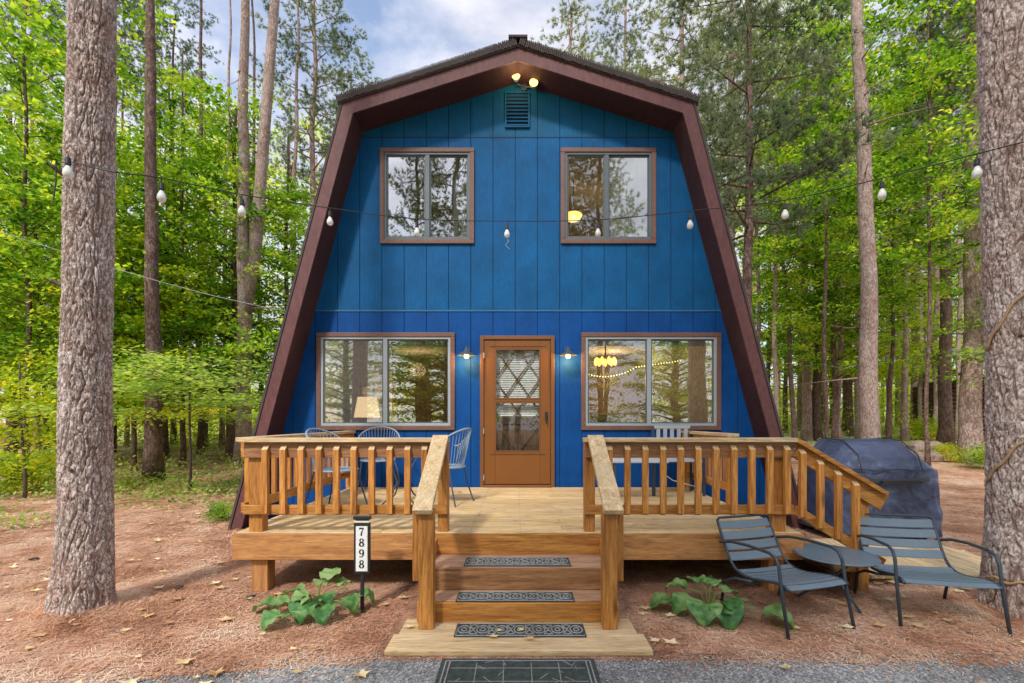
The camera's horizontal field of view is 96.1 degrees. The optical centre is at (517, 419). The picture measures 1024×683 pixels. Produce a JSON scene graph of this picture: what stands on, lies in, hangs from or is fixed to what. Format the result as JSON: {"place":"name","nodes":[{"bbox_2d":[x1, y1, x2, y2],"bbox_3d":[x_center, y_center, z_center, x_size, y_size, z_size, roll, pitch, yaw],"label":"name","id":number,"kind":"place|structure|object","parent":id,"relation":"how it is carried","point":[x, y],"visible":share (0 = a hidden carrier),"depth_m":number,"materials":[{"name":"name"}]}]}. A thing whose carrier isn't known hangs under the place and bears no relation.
{"place":"outdoors","nodes":[
{"label":"outdoors","id":0,"kind":"place"},
{"bbox_2d":[354,397,379,421],"bbox_3d":[-2.380,-0.030,7.260,0.400,0.660,0.400,0,0,0],"label":"table lamp","id":1,"kind":"object","parent":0,"point":[367,408],"visible":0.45,"depth_m":7.12,"materials":[{"name":"fabric"}]},
{"bbox_2d":[0,0,983,409],"label":"sky","id":2,"kind":"structure","parent":0,"point":[403,36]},
{"bbox_2d":[0,410,1023,682],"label":"ground","id":3,"kind":"structure","parent":0,"point":[958,480],"depth_m":3.68,"materials":[{"name":"brown soil"}]},
{"bbox_2d":[0,449,55,495],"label":"bush","id":4,"kind":"object","parent":3,"relation":"on","point":[15,477],"visible":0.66,"depth_m":9.54,"materials":[{"name":"green plant"}]},
{"bbox_2d":[0,137,61,409],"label":"maple tree","id":5,"kind":"object","parent":3,"relation":"on","point":[15,318],"visible":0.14,"depth_m":12.88,"materials":[{"name":"green plant"}]},
{"bbox_2d":[0,39,64,454],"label":"maple tree","id":6,"kind":"object","parent":3,"relation":"on","point":[10,117],"visible":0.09,"depth_m":15.71,"materials":[{"name":"green plant"}]},
{"bbox_2d":[0,0,66,450],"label":"tree","id":7,"kind":"object","parent":3,"relation":"on","point":[53,11],"visible":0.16,"depth_m":16.67,"materials":[{"name":"green plant"}]},
{"bbox_2d":[0,0,66,448],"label":"tree","id":8,"kind":"object","parent":3,"relation":"on","point":[1,89],"visible":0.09,"depth_m":17.64,"materials":[{"name":"green plant"}]},
{"bbox_2d":[0,358,123,497],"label":"young maple","id":9,"kind":"object","parent":3,"relation":"on","point":[22,414],"visible":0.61,"depth_m":8.79,"materials":[{"name":"green plant"}]},
{"bbox_2d":[0,216,136,457],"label":"maple tree","id":10,"kind":"object","parent":3,"relation":"on","point":[13,422],"visible":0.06,"depth_m":14.06,"materials":[{"name":"green plant"}]},
{"bbox_2d":[42,0,116,618],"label":"pine tree","id":11,"kind":"object","parent":3,"relation":"on","point":[82,577],"visible":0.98,"depth_m":3.52,"materials":[{"name":"brown plant"}]},
{"bbox_2d":[52,141,1023,237],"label":"string lights","id":12,"kind":"object","parent":11,"relation":"hanging from","point":[68,172],"visible":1,"depth_m":4.12,"materials":[{"name":"white glass"}]},
{"bbox_2d":[0,111,187,452],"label":"maple tree","id":13,"kind":"object","parent":3,"relation":"on","point":[18,334],"visible":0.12,"depth_m":12.09,"materials":[{"name":"green plant"}]},
{"bbox_2d":[0,0,195,479],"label":"maple tree","id":14,"kind":"object","parent":3,"relation":"on","point":[43,48],"visible":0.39,"depth_m":10.91,"materials":[{"name":"green plant"}]},
{"bbox_2d":[0,97,209,419],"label":"maple tree","id":15,"kind":"object","parent":3,"relation":"on","point":[54,136],"visible":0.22,"depth_m":11.15,"materials":[{"name":"green plant"}]},
{"bbox_2d":[60,0,170,451],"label":"tree","id":16,"kind":"object","parent":3,"relation":"on","point":[124,32],"visible":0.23,"depth_m":16.77,"materials":[{"name":"green plant"}]},
{"bbox_2d":[55,0,179,446],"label":"tree","id":17,"kind":"object","parent":3,"relation":"on","point":[123,106],"visible":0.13,"depth_m":18.36,"materials":[{"name":"green plant"}]},
{"bbox_2d":[3,187,243,472],"bbox_3d":[-9.840,-1.909,12.019,5.359,7.109,5.202,0,0,0],"label":"tree","id":18,"kind":"object","parent":3,"relation":"on","point":[131,401],"visible":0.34,"depth_m":11.71,"materials":[{"name":"green plant"}]},
{"bbox_2d":[0,227,255,420],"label":"maple tree","id":19,"kind":"object","parent":3,"relation":"on","point":[13,397],"visible":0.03,"depth_m":14.19,"materials":[{"name":"green plant"}]},
{"bbox_2d":[0,339,270,490],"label":"young maple","id":20,"kind":"object","parent":3,"relation":"on","point":[203,401],"visible":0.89,"depth_m":9.15,"materials":[{"name":"green plant"}]},
{"bbox_2d":[3,39,273,460],"bbox_3d":[-10.782,-4.591,14.609,6.048,12.258,6.782,0,0,0],"label":"tree","id":21,"kind":"object","parent":3,"relation":"on","point":[165,444],"visible":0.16,"depth_m":13.91,"materials":[{"name":"green plant"}]},
{"bbox_2d":[2,52,285,466],"bbox_3d":[-9.464,-4.540,13.328,6.954,12.256,6.918,0,0,12],"label":"tree","id":22,"kind":"object","parent":3,"relation":"on","point":[185,176],"visible":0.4,"depth_m":12.98,"materials":[{"name":"green plant"}]},
{"bbox_2d":[141,0,166,481],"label":"pine tree","id":23,"kind":"object","parent":3,"relation":"on","point":[152,450],"visible":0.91,"depth_m":10.98,"materials":[{"name":"brown plant"}]},
{"bbox_2d":[122,0,225,444],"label":"tree","id":24,"kind":"object","parent":3,"relation":"on","point":[188,47],"visible":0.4,"depth_m":19.11,"materials":[{"name":"green plant"}]},
{"bbox_2d":[195,0,204,455],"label":"tree","id":25,"kind":"object","parent":3,"relation":"on","point":[200,442],"visible":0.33,"depth_m":15.82,"materials":[{"name":"brown plant"}]},
{"bbox_2d":[116,64,288,446],"bbox_3d":[-12.105,-5.928,18.528,7.487,14.526,7.163,0,0,-40],"label":"maple tree","id":26,"kind":"object","parent":3,"relation":"on","point":[228,209],"visible":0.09,"depth_m":17.93,"materials":[{"name":"green plant"}]},
{"bbox_2d":[191,497,233,522],"bbox_3d":[-4.434,1.367,6.918,0.754,0.410,0.864,0,0,-30],"label":"bush","id":27,"kind":"object","parent":3,"relation":"on","point":[221,511],"visible":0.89,"depth_m":6.83,"materials":[{"name":"green plant"}]},
{"bbox_2d":[119,55,315,460],"bbox_3d":[-9.138,-4.465,14.653,6.778,12.010,6.042,0,0,18],"label":"tree","id":28,"kind":"object","parent":3,"relation":"on","point":[189,83],"visible":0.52,"depth_m":13.71,"materials":[{"name":"green plant"}]},
{"bbox_2d":[218,0,231,448],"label":"tree","id":29,"kind":"object","parent":3,"relation":"on","point":[222,426],"visible":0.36,"depth_m":17.68,"materials":[{"name":"brown plant"}]},
{"bbox_2d":[167,135,314,411],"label":"maple tree","id":30,"kind":"object","parent":3,"relation":"on","point":[285,243],"visible":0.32,"depth_m":15.25,"materials":[{"name":"green plant"}]},
{"bbox_2d":[217,0,284,465],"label":"pine tree","id":31,"kind":"object","parent":3,"relation":"on","point":[246,288],"visible":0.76,"depth_m":13.44,"materials":[{"name":"grey plant"}]},
{"bbox_2d":[250,0,289,405],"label":"tree","id":32,"kind":"object","parent":3,"relation":"on","point":[254,70],"visible":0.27,"depth_m":16.69,"materials":[{"name":"brown plant"}]},
{"bbox_2d":[278,0,299,282],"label":"tree","id":33,"kind":"object","parent":3,"relation":"on","point":[296,110],"visible":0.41,"depth_m":17.64,"materials":[{"name":"brown plant"}]},
{"bbox_2d":[248,0,363,224],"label":"pine tree","id":34,"kind":"object","parent":3,"relation":"on","point":[314,108],"visible":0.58,"depth_m":18.78,"materials":[{"name":"green plant"}]},
{"bbox_2d":[252,567,373,630],"bbox_3d":[-1.567,1.361,3.553,0.866,0.288,0.600,0,0,-27],"label":"hosta","id":35,"kind":"object","parent":3,"relation":"on","point":[299,609],"visible":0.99,"depth_m":3.48,"materials":[{"name":"green plant"}]},
{"bbox_2d":[298,24,381,252],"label":"pine tree","id":36,"kind":"object","parent":3,"relation":"on","point":[357,52],"visible":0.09,"depth_m":23.84,"materials":[{"name":"green plant"}]},
{"bbox_2d":[353,515,370,612],"bbox_3d":[-1.215,1.124,3.590,0.132,0.752,0.040,0,0,0],"label":"house number sign","id":37,"kind":"object","parent":3,"relation":"on","point":[362,545],"visible":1,"depth_m":3.57,"materials":[{"name":"white metal"}]},
{"bbox_2d":[0,120,911,430],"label":"distant trunks","id":38,"kind":"object","parent":3,"relation":"on","point":[754,324],"visible":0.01,"depth_m":29.23,"materials":[{"name":"brown plant"}]},
{"bbox_2d":[0,379,935,450],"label":"shrubbery","id":39,"kind":"object","parent":3,"relation":"on","point":[210,424],"visible":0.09,"depth_m":21.10,"materials":[{"name":"green plant"}]},
{"bbox_2d":[0,109,983,430],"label":"woods","id":40,"kind":"object","parent":3,"relation":"on","point":[894,389],"visible":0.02,"depth_m":33.02,"materials":[{"name":"green plant"}]},
{"bbox_2d":[0,421,985,529],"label":"undergrowth","id":41,"kind":"object","parent":3,"relation":"on","point":[120,484],"visible":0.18,"depth_m":10.05,"materials":[{"name":"green plant"}]},
{"bbox_2d":[0,484,1023,682],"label":"pine needles","id":42,"kind":"object","parent":3,"relation":"on","point":[416,589],"visible":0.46,"depth_m":3.41,"materials":[{"name":"brown plant"}]},
{"bbox_2d":[0,566,1023,670],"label":"pine needles","id":43,"kind":"object","parent":3,"relation":"on","point":[40,620],"visible":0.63,"depth_m":3.50,"materials":[{"name":"brown plant"}]},
{"bbox_2d":[1,491,1023,682],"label":"fallen leaves","id":44,"kind":"object","parent":3,"relation":"on","point":[362,673],"depth_m":3.39,"materials":[{"name":"brown plant"}]},
{"bbox_2d":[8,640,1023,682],"bbox_3d":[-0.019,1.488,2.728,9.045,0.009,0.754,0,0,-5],"label":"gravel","id":45,"kind":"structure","parent":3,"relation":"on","point":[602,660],"depth_m":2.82,"materials":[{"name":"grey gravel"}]},
{"bbox_2d":[228,34,805,529],"bbox_3d":[0.000,-1.853,10.340,7.974,6.805,8.140,0,0,0],"label":"cabin","id":46,"kind":"object","parent":3,"relation":"on","point":[530,298],"visible":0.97,"depth_m":6.75,"materials":[{"name":"blue paint"}]},
{"bbox_2d":[375,341,393,421],"bbox_3d":[-2.240,-0.550,7.709,0.320,1.700,0.075,0,0,-2],"label":"curtain","id":47,"kind":"object","parent":46,"relation":"hanging from","point":[378,369],"visible":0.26,"depth_m":7.70,"materials":[{"name":"white fabric"}]},
{"bbox_2d":[316,332,454,429],"bbox_3d":[-1.938,-0.567,6.763,2.025,1.427,0.095,0,0,0],"label":"window","id":48,"kind":"structure","parent":46,"relation":"in","point":[321,337],"depth_m":6.73,"materials":[{"name":"metal"}]},
{"bbox_2d":[380,148,473,243],"bbox_3d":[-1.330,-3.280,6.763,1.380,1.400,0.095,0,0,0],"label":"window","id":49,"kind":"structure","parent":46,"relation":"in","point":[385,153],"depth_m":6.73,"materials":[{"name":"metal"}]},
{"bbox_2d":[453,158,466,236],"bbox_3d":[-0.846,-3.280,6.959,0.288,1.360,0.074,0,0,-3],"label":"curtain","id":50,"kind":"object","parent":46,"relation":"hanging from","point":[459,192],"visible":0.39,"depth_m":6.95,"materials":[{"name":"fabric"}]},
{"bbox_2d":[480,336,554,487],"bbox_3d":[-0.010,-0.117,6.758,1.090,2.225,0.203,0,0,0],"label":"door","id":51,"kind":"structure","parent":46,"relation":"in","point":[515,370],"depth_m":6.72,"materials":[{"name":"brown wood"}]},
{"bbox_2d":[561,148,655,243],"bbox_3d":[1.322,-3.280,6.763,1.395,1.400,0.095,0,0,0],"label":"window","id":52,"kind":"structure","parent":46,"relation":"in","point":[605,153],"depth_m":6.73,"materials":[{"name":"metal"}]},
{"bbox_2d":[610,158,646,236],"bbox_3d":[1.655,-3.280,6.901,0.650,1.360,0.083,0,0,0],"label":"curtain","id":53,"kind":"object","parent":46,"relation":"hanging from","point":[628,187],"visible":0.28,"depth_m":6.90,"materials":[{"name":"fabric"}]},
{"bbox_2d":[581,332,720,429],"bbox_3d":[1.948,-0.567,6.763,2.045,1.427,0.095,0,0,0],"label":"window","id":54,"kind":"structure","parent":46,"relation":"in","point":[648,337],"depth_m":6.73,"materials":[{"name":"metal"}]},
{"bbox_2d":[652,341,710,345],"bbox_3d":[2.420,-1.150,6.855,0.920,0.100,0.010,0,0,0],"label":"blind","id":55,"kind":"object","parent":46,"relation":"attached to","point":[681,343],"depth_m":6.85,"materials":[{"name":"white plastic"}]},
{"bbox_2d":[232,431,888,655],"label":"deck","id":56,"kind":"structure","parent":3,"relation":"on","point":[438,538],"depth_m":3.96,"materials":[{"name":"wood"}]},
{"bbox_2d":[305,428,367,503],"bbox_3d":[-2.050,0.536,5.118,0.561,0.894,0.601,0,0,15],"label":"wire chair","id":57,"kind":"object","parent":56,"relation":"on","point":[327,469],"visible":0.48,"depth_m":5.23,"materials":[{"name":"blue metal"}]},
{"bbox_2d":[448,428,473,506],"bbox_3d":[-0.832,0.536,5.449,0.561,0.894,0.601,0,0,22],"label":"wire chair","id":58,"kind":"object","parent":56,"relation":"on","point":[459,465],"visible":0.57,"depth_m":5.35,"materials":[{"name":"blue metal"}]},
{"bbox_2d":[455,591,574,601],"bbox_3d":[-0.020,1.316,3.435,0.870,0.012,0.190,0,0,0],"label":"stair mat","id":59,"kind":"object","parent":56,"relation":"on","point":[515,596],"visible":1,"depth_m":3.42,"materials":[{"name":"rubber"}]},
{"bbox_2d":[464,557,570,565],"bbox_3d":[-0.005,1.149,3.740,0.850,0.012,0.220,0,0,0],"label":"stair mat","id":60,"kind":"object","parent":56,"relation":"on","point":[517,561],"visible":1,"depth_m":3.72,"materials":[{"name":"rubber"}]},
{"bbox_2d":[454,623,586,636],"bbox_3d":[0.015,1.459,3.203,0.900,0.012,0.205,0,0,0],"label":"stair mat","id":61,"kind":"object","parent":56,"relation":"on","point":[530,629],"visible":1,"depth_m":3.19,"materials":[{"name":"rubber"}]},
{"bbox_2d":[613,458,668,495],"bbox_3d":[1.450,0.735,5.707,0.680,0.490,0.515,0,0,0],"label":"table","id":62,"kind":"object","parent":56,"relation":"on","point":[653,461],"visible":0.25,"depth_m":5.71,"materials":[{"name":"metal"}]},
{"bbox_2d":[652,426,705,495],"bbox_3d":[2.130,0.530,6.135,0.564,0.900,0.490,0,0,0],"label":"slatted chair","id":63,"kind":"object","parent":56,"relation":"on","point":[678,428],"visible":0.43,"depth_m":6.35,"materials":[{"name":"metal"}]},
{"bbox_2d":[530,0,629,72],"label":"pine tree","id":64,"kind":"object","parent":3,"relation":"on","point":[569,33],"visible":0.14,"depth_m":19.64,"materials":[{"name":"green plant"}]},
{"bbox_2d":[590,0,659,78],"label":"pine tree","id":65,"kind":"object","parent":3,"relation":"on","point":[626,52],"visible":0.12,"depth_m":22.64,"materials":[{"name":"green plant"}]},
{"bbox_2d":[614,0,791,193],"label":"pine tree","id":66,"kind":"object","parent":3,"relation":"on","point":[660,47],"visible":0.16,"depth_m":16.58,"materials":[{"name":"green plant"}]},
{"bbox_2d":[650,574,795,629],"bbox_3d":[1.526,1.387,3.478,0.711,0.238,0.872,0,0,-35],"label":"hosta","id":67,"kind":"object","parent":3,"relation":"on","point":[729,613],"visible":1,"depth_m":3.43,"materials":[{"name":"green plant"}]},
{"bbox_2d":[685,0,807,245],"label":"pine tree","id":68,"kind":"object","parent":3,"relation":"on","point":[738,150],"visible":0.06,"depth_m":17.78,"materials":[{"name":"green plant"}]},
{"bbox_2d":[708,0,805,343],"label":"tree","id":69,"kind":"object","parent":3,"relation":"on","point":[758,287],"visible":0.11,"depth_m":18.68,"materials":[{"name":"green plant"}]},
{"bbox_2d":[716,514,855,639],"bbox_3d":[2.027,1.158,3.585,0.614,0.689,0.778,0,0,-16],"label":"lounge chair","id":70,"kind":"object","parent":3,"relation":"on","point":[793,576],"visible":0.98,"depth_m":3.67,"materials":[{"name":"metal"}]},
{"bbox_2d":[721,116,858,381],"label":"tree","id":71,"kind":"object","parent":3,"relation":"on","point":[768,362],"visible":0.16,"depth_m":20.18,"materials":[{"name":"green plant"}]},
{"bbox_2d":[727,0,853,415],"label":"tree","id":72,"kind":"object","parent":3,"relation":"on","point":[774,361],"visible":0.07,"depth_m":17.65,"materials":[{"name":"green plant"}]},
{"bbox_2d":[659,0,925,316],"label":"pine tree","id":73,"kind":"object","parent":3,"relation":"on","point":[748,20],"visible":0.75,"depth_m":9.33,"materials":[{"name":"green plant"}]},
{"bbox_2d":[742,265,853,432],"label":"maple tree","id":74,"kind":"object","parent":3,"relation":"on","point":[785,385],"visible":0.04,"depth_m":25.43,"materials":[{"name":"green plant"}]},
{"bbox_2d":[752,0,886,440],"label":"pine tree","id":75,"kind":"object","parent":3,"relation":"on","point":[806,432],"visible":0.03,"depth_m":20.75,"materials":[{"name":"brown plant"}]},
{"bbox_2d":[734,113,913,447],"bbox_3d":[11.185,-4.894,17.861,7.186,12.501,6.870,0,0,0],"label":"tree","id":76,"kind":"object","parent":3,"relation":"on","point":[786,291],"visible":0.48,"depth_m":17.45,"materials":[{"name":"green plant"}]},
{"bbox_2d":[760,6,887,440],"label":"pine tree","id":77,"kind":"object","parent":3,"relation":"on","point":[816,407],"visible":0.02,"depth_m":20.76,"materials":[{"name":"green plant"}]},
{"bbox_2d":[793,544,880,614],"bbox_3d":[2.620,1.305,3.800,0.600,0.407,0.600,0,0,0],"label":"side table","id":78,"kind":"object","parent":3,"relation":"on","point":[829,557],"visible":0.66,"depth_m":3.74,"materials":[{"name":"grey metal"}]},
{"bbox_2d":[742,53,951,437],"bbox_3d":[12.512,-6.295,17.992,7.200,15.251,7.479,0,0,0],"label":"maple tree","id":79,"kind":"object","parent":3,"relation":"on","point":[833,337],"visible":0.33,"depth_m":17.73,"materials":[{"name":"green plant"}]},
{"bbox_2d":[732,0,963,438],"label":"maple tree","id":80,"kind":"object","parent":3,"relation":"on","point":[894,100],"visible":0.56,"depth_m":14.23,"materials":[{"name":"green plant"}]},
{"bbox_2d":[791,0,907,437],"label":"tree","id":81,"kind":"object","parent":3,"relation":"on","point":[841,344],"visible":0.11,"depth_m":18.68,"materials":[{"name":"green plant"}]},
{"bbox_2d":[810,207,902,430],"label":"tree","id":82,"kind":"object","parent":3,"relation":"on","point":[844,390],"visible":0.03,"depth_m":26.90,"materials":[{"name":"green plant"}]},
{"bbox_2d":[762,233,955,435],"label":"maple tree","id":83,"kind":"object","parent":3,"relation":"on","point":[882,372],"visible":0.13,"depth_m":22.33,"materials":[{"name":"green plant"}]},
{"bbox_2d":[797,0,939,438],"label":"pine tree","id":84,"kind":"object","parent":3,"relation":"on","point":[869,416],"visible":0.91,"depth_m":10.49,"materials":[{"name":"grey plant"}]},
{"bbox_2d":[822,16,916,438],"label":"tree","id":85,"kind":"object","parent":3,"relation":"on","point":[856,416],"visible":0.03,"depth_m":21.34,"materials":[{"name":"brown plant"}]},
{"bbox_2d":[797,437,942,539],"bbox_3d":[4.462,0.865,5.930,1.260,1.268,1.016,0,0,0],"label":"covered grill","id":86,"kind":"object","parent":3,"relation":"on","point":[905,477],"visible":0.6,"depth_m":5.52,"materials":[{"name":"fabric"}]},
{"bbox_2d":[789,116,964,438],"bbox_3d":[14.162,-5.757,17.471,6.918,14.256,6.954,0,0,37],"label":"maple tree","id":87,"kind":"object","parent":3,"relation":"on","point":[885,314],"visible":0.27,"depth_m":17.13,"materials":[{"name":"green plant"}]},
{"bbox_2d":[794,0,980,465],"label":"maple tree","id":88,"kind":"object","parent":3,"relation":"on","point":[932,234],"visible":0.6,"depth_m":13.18,"materials":[{"name":"green plant"}]},
{"bbox_2d":[813,538,980,579],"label":"boardwalk","id":89,"kind":"structure","parent":3,"relation":"on","point":[963,562],"depth_m":4.64,"materials":[{"name":"beige wood"}]},
{"bbox_2d":[852,246,963,390],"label":"maple tree","id":90,"kind":"object","parent":3,"relation":"on","point":[925,314],"visible":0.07,"depth_m":26.16,"materials":[{"name":"green plant"}]},
{"bbox_2d":[853,7,964,440],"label":"tree","id":91,"kind":"object","parent":3,"relation":"on","point":[904,432],"visible":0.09,"depth_m":20.80,"materials":[{"name":"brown plant"}]},
{"bbox_2d":[875,98,962,429],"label":"pine tree","id":92,"kind":"object","parent":3,"relation":"on","point":[915,384],"visible":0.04,"depth_m":26.20,"materials":[{"name":"green plant"}]},
{"bbox_2d":[881,60,964,435],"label":"tree","id":93,"kind":"object","parent":3,"relation":"on","point":[920,393],"visible":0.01,"depth_m":23.53,"materials":[{"name":"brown plant"}]},
{"bbox_2d":[880,0,967,447],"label":"pine tree","id":94,"kind":"object","parent":3,"relation":"on","point":[945,432],"visible":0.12,"depth_m":18.26,"materials":[{"name":"green plant"}]},
{"bbox_2d":[892,415,957,440],"bbox_3d":[19.002,0.477,21.600,2.859,1.458,3.214,0,0,11],"label":"bush","id":95,"kind":"object","parent":3,"relation":"on","point":[918,424],"visible":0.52,"depth_m":21.24,"materials":[{"name":"green plant"}]},
{"bbox_2d":[869,0,984,464],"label":"pine tree","id":96,"kind":"object","parent":3,"relation":"on","point":[970,425],"visible":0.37,"depth_m":13.80,"materials":[{"name":"brown plant"}]},
{"bbox_2d":[853,513,1012,636],"bbox_3d":[3.170,1.158,3.626,0.684,0.689,0.778,0,0,12],"label":"lounge chair","id":97,"kind":"object","parent":3,"relation":"on","point":[949,576],"visible":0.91,"depth_m":3.79,"materials":[{"name":"metal"}]},
{"bbox_2d":[901,44,965,437],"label":"tree","id":98,"kind":"object","parent":3,"relation":"on","point":[935,392],"visible":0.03,"depth_m":22.41,"materials":[{"name":"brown plant"}]},
{"bbox_2d":[890,86,984,387],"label":"maple tree","id":99,"kind":"object","parent":3,"relation":"on","point":[943,293],"visible":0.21,"depth_m":13.73,"materials":[{"name":"green plant"}]},
{"bbox_2d":[911,20,966,440],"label":"tree","id":100,"kind":"object","parent":3,"relation":"on","point":[959,316],"visible":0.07,"depth_m":20.85,"materials":[{"name":"brown plant"}]},
{"bbox_2d":[895,136,984,380],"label":"maple tree","id":101,"kind":"object","parent":3,"relation":"on","point":[954,363],"visible":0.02,"depth_m":22.05,"materials":[{"name":"green plant"}]},
{"bbox_2d":[912,348,984,440],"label":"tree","id":102,"kind":"object","parent":3,"relation":"on","point":[914,400],"visible":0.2,"depth_m":22.99,"materials":[{"name":"brown plant"}]},
{"bbox_2d":[947,443,984,467],"bbox_3d":[12.985,1.037,12.555,2.161,1.025,1.884,0,0,43],"label":"bush","id":103,"kind":"object","parent":3,"relation":"on","point":[977,458],"visible":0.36,"depth_m":12.78,"materials":[{"name":"green plant"}]},
{"bbox_2d":[975,0,1023,621],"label":"pine tree","id":104,"kind":"object","parent":3,"relation":"on","point":[1000,53],"visible":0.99,"depth_m":3.51,"materials":[{"name":"brown plant"}]},
{"bbox_2d":[985,292,1023,584],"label":"vine","id":105,"kind":"object","parent":104,"relation":"attached to","point":[1014,447],"visible":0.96,"depth_m":3.50,"materials":[{"name":"brown plant"}]},
{"bbox_2d":[106,660,1023,682],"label":"driveway","id":106,"kind":"structure","parent":0,"point":[638,671],"depth_m":2.70,"materials":[{"name":"grey gravel"}]},
{"bbox_2d":[435,658,600,682],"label":"doormat","id":107,"kind":"object","parent":106,"relation":"on","point":[517,670],"visible":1,"depth_m":2.71,"materials":[{"name":"rubber"}]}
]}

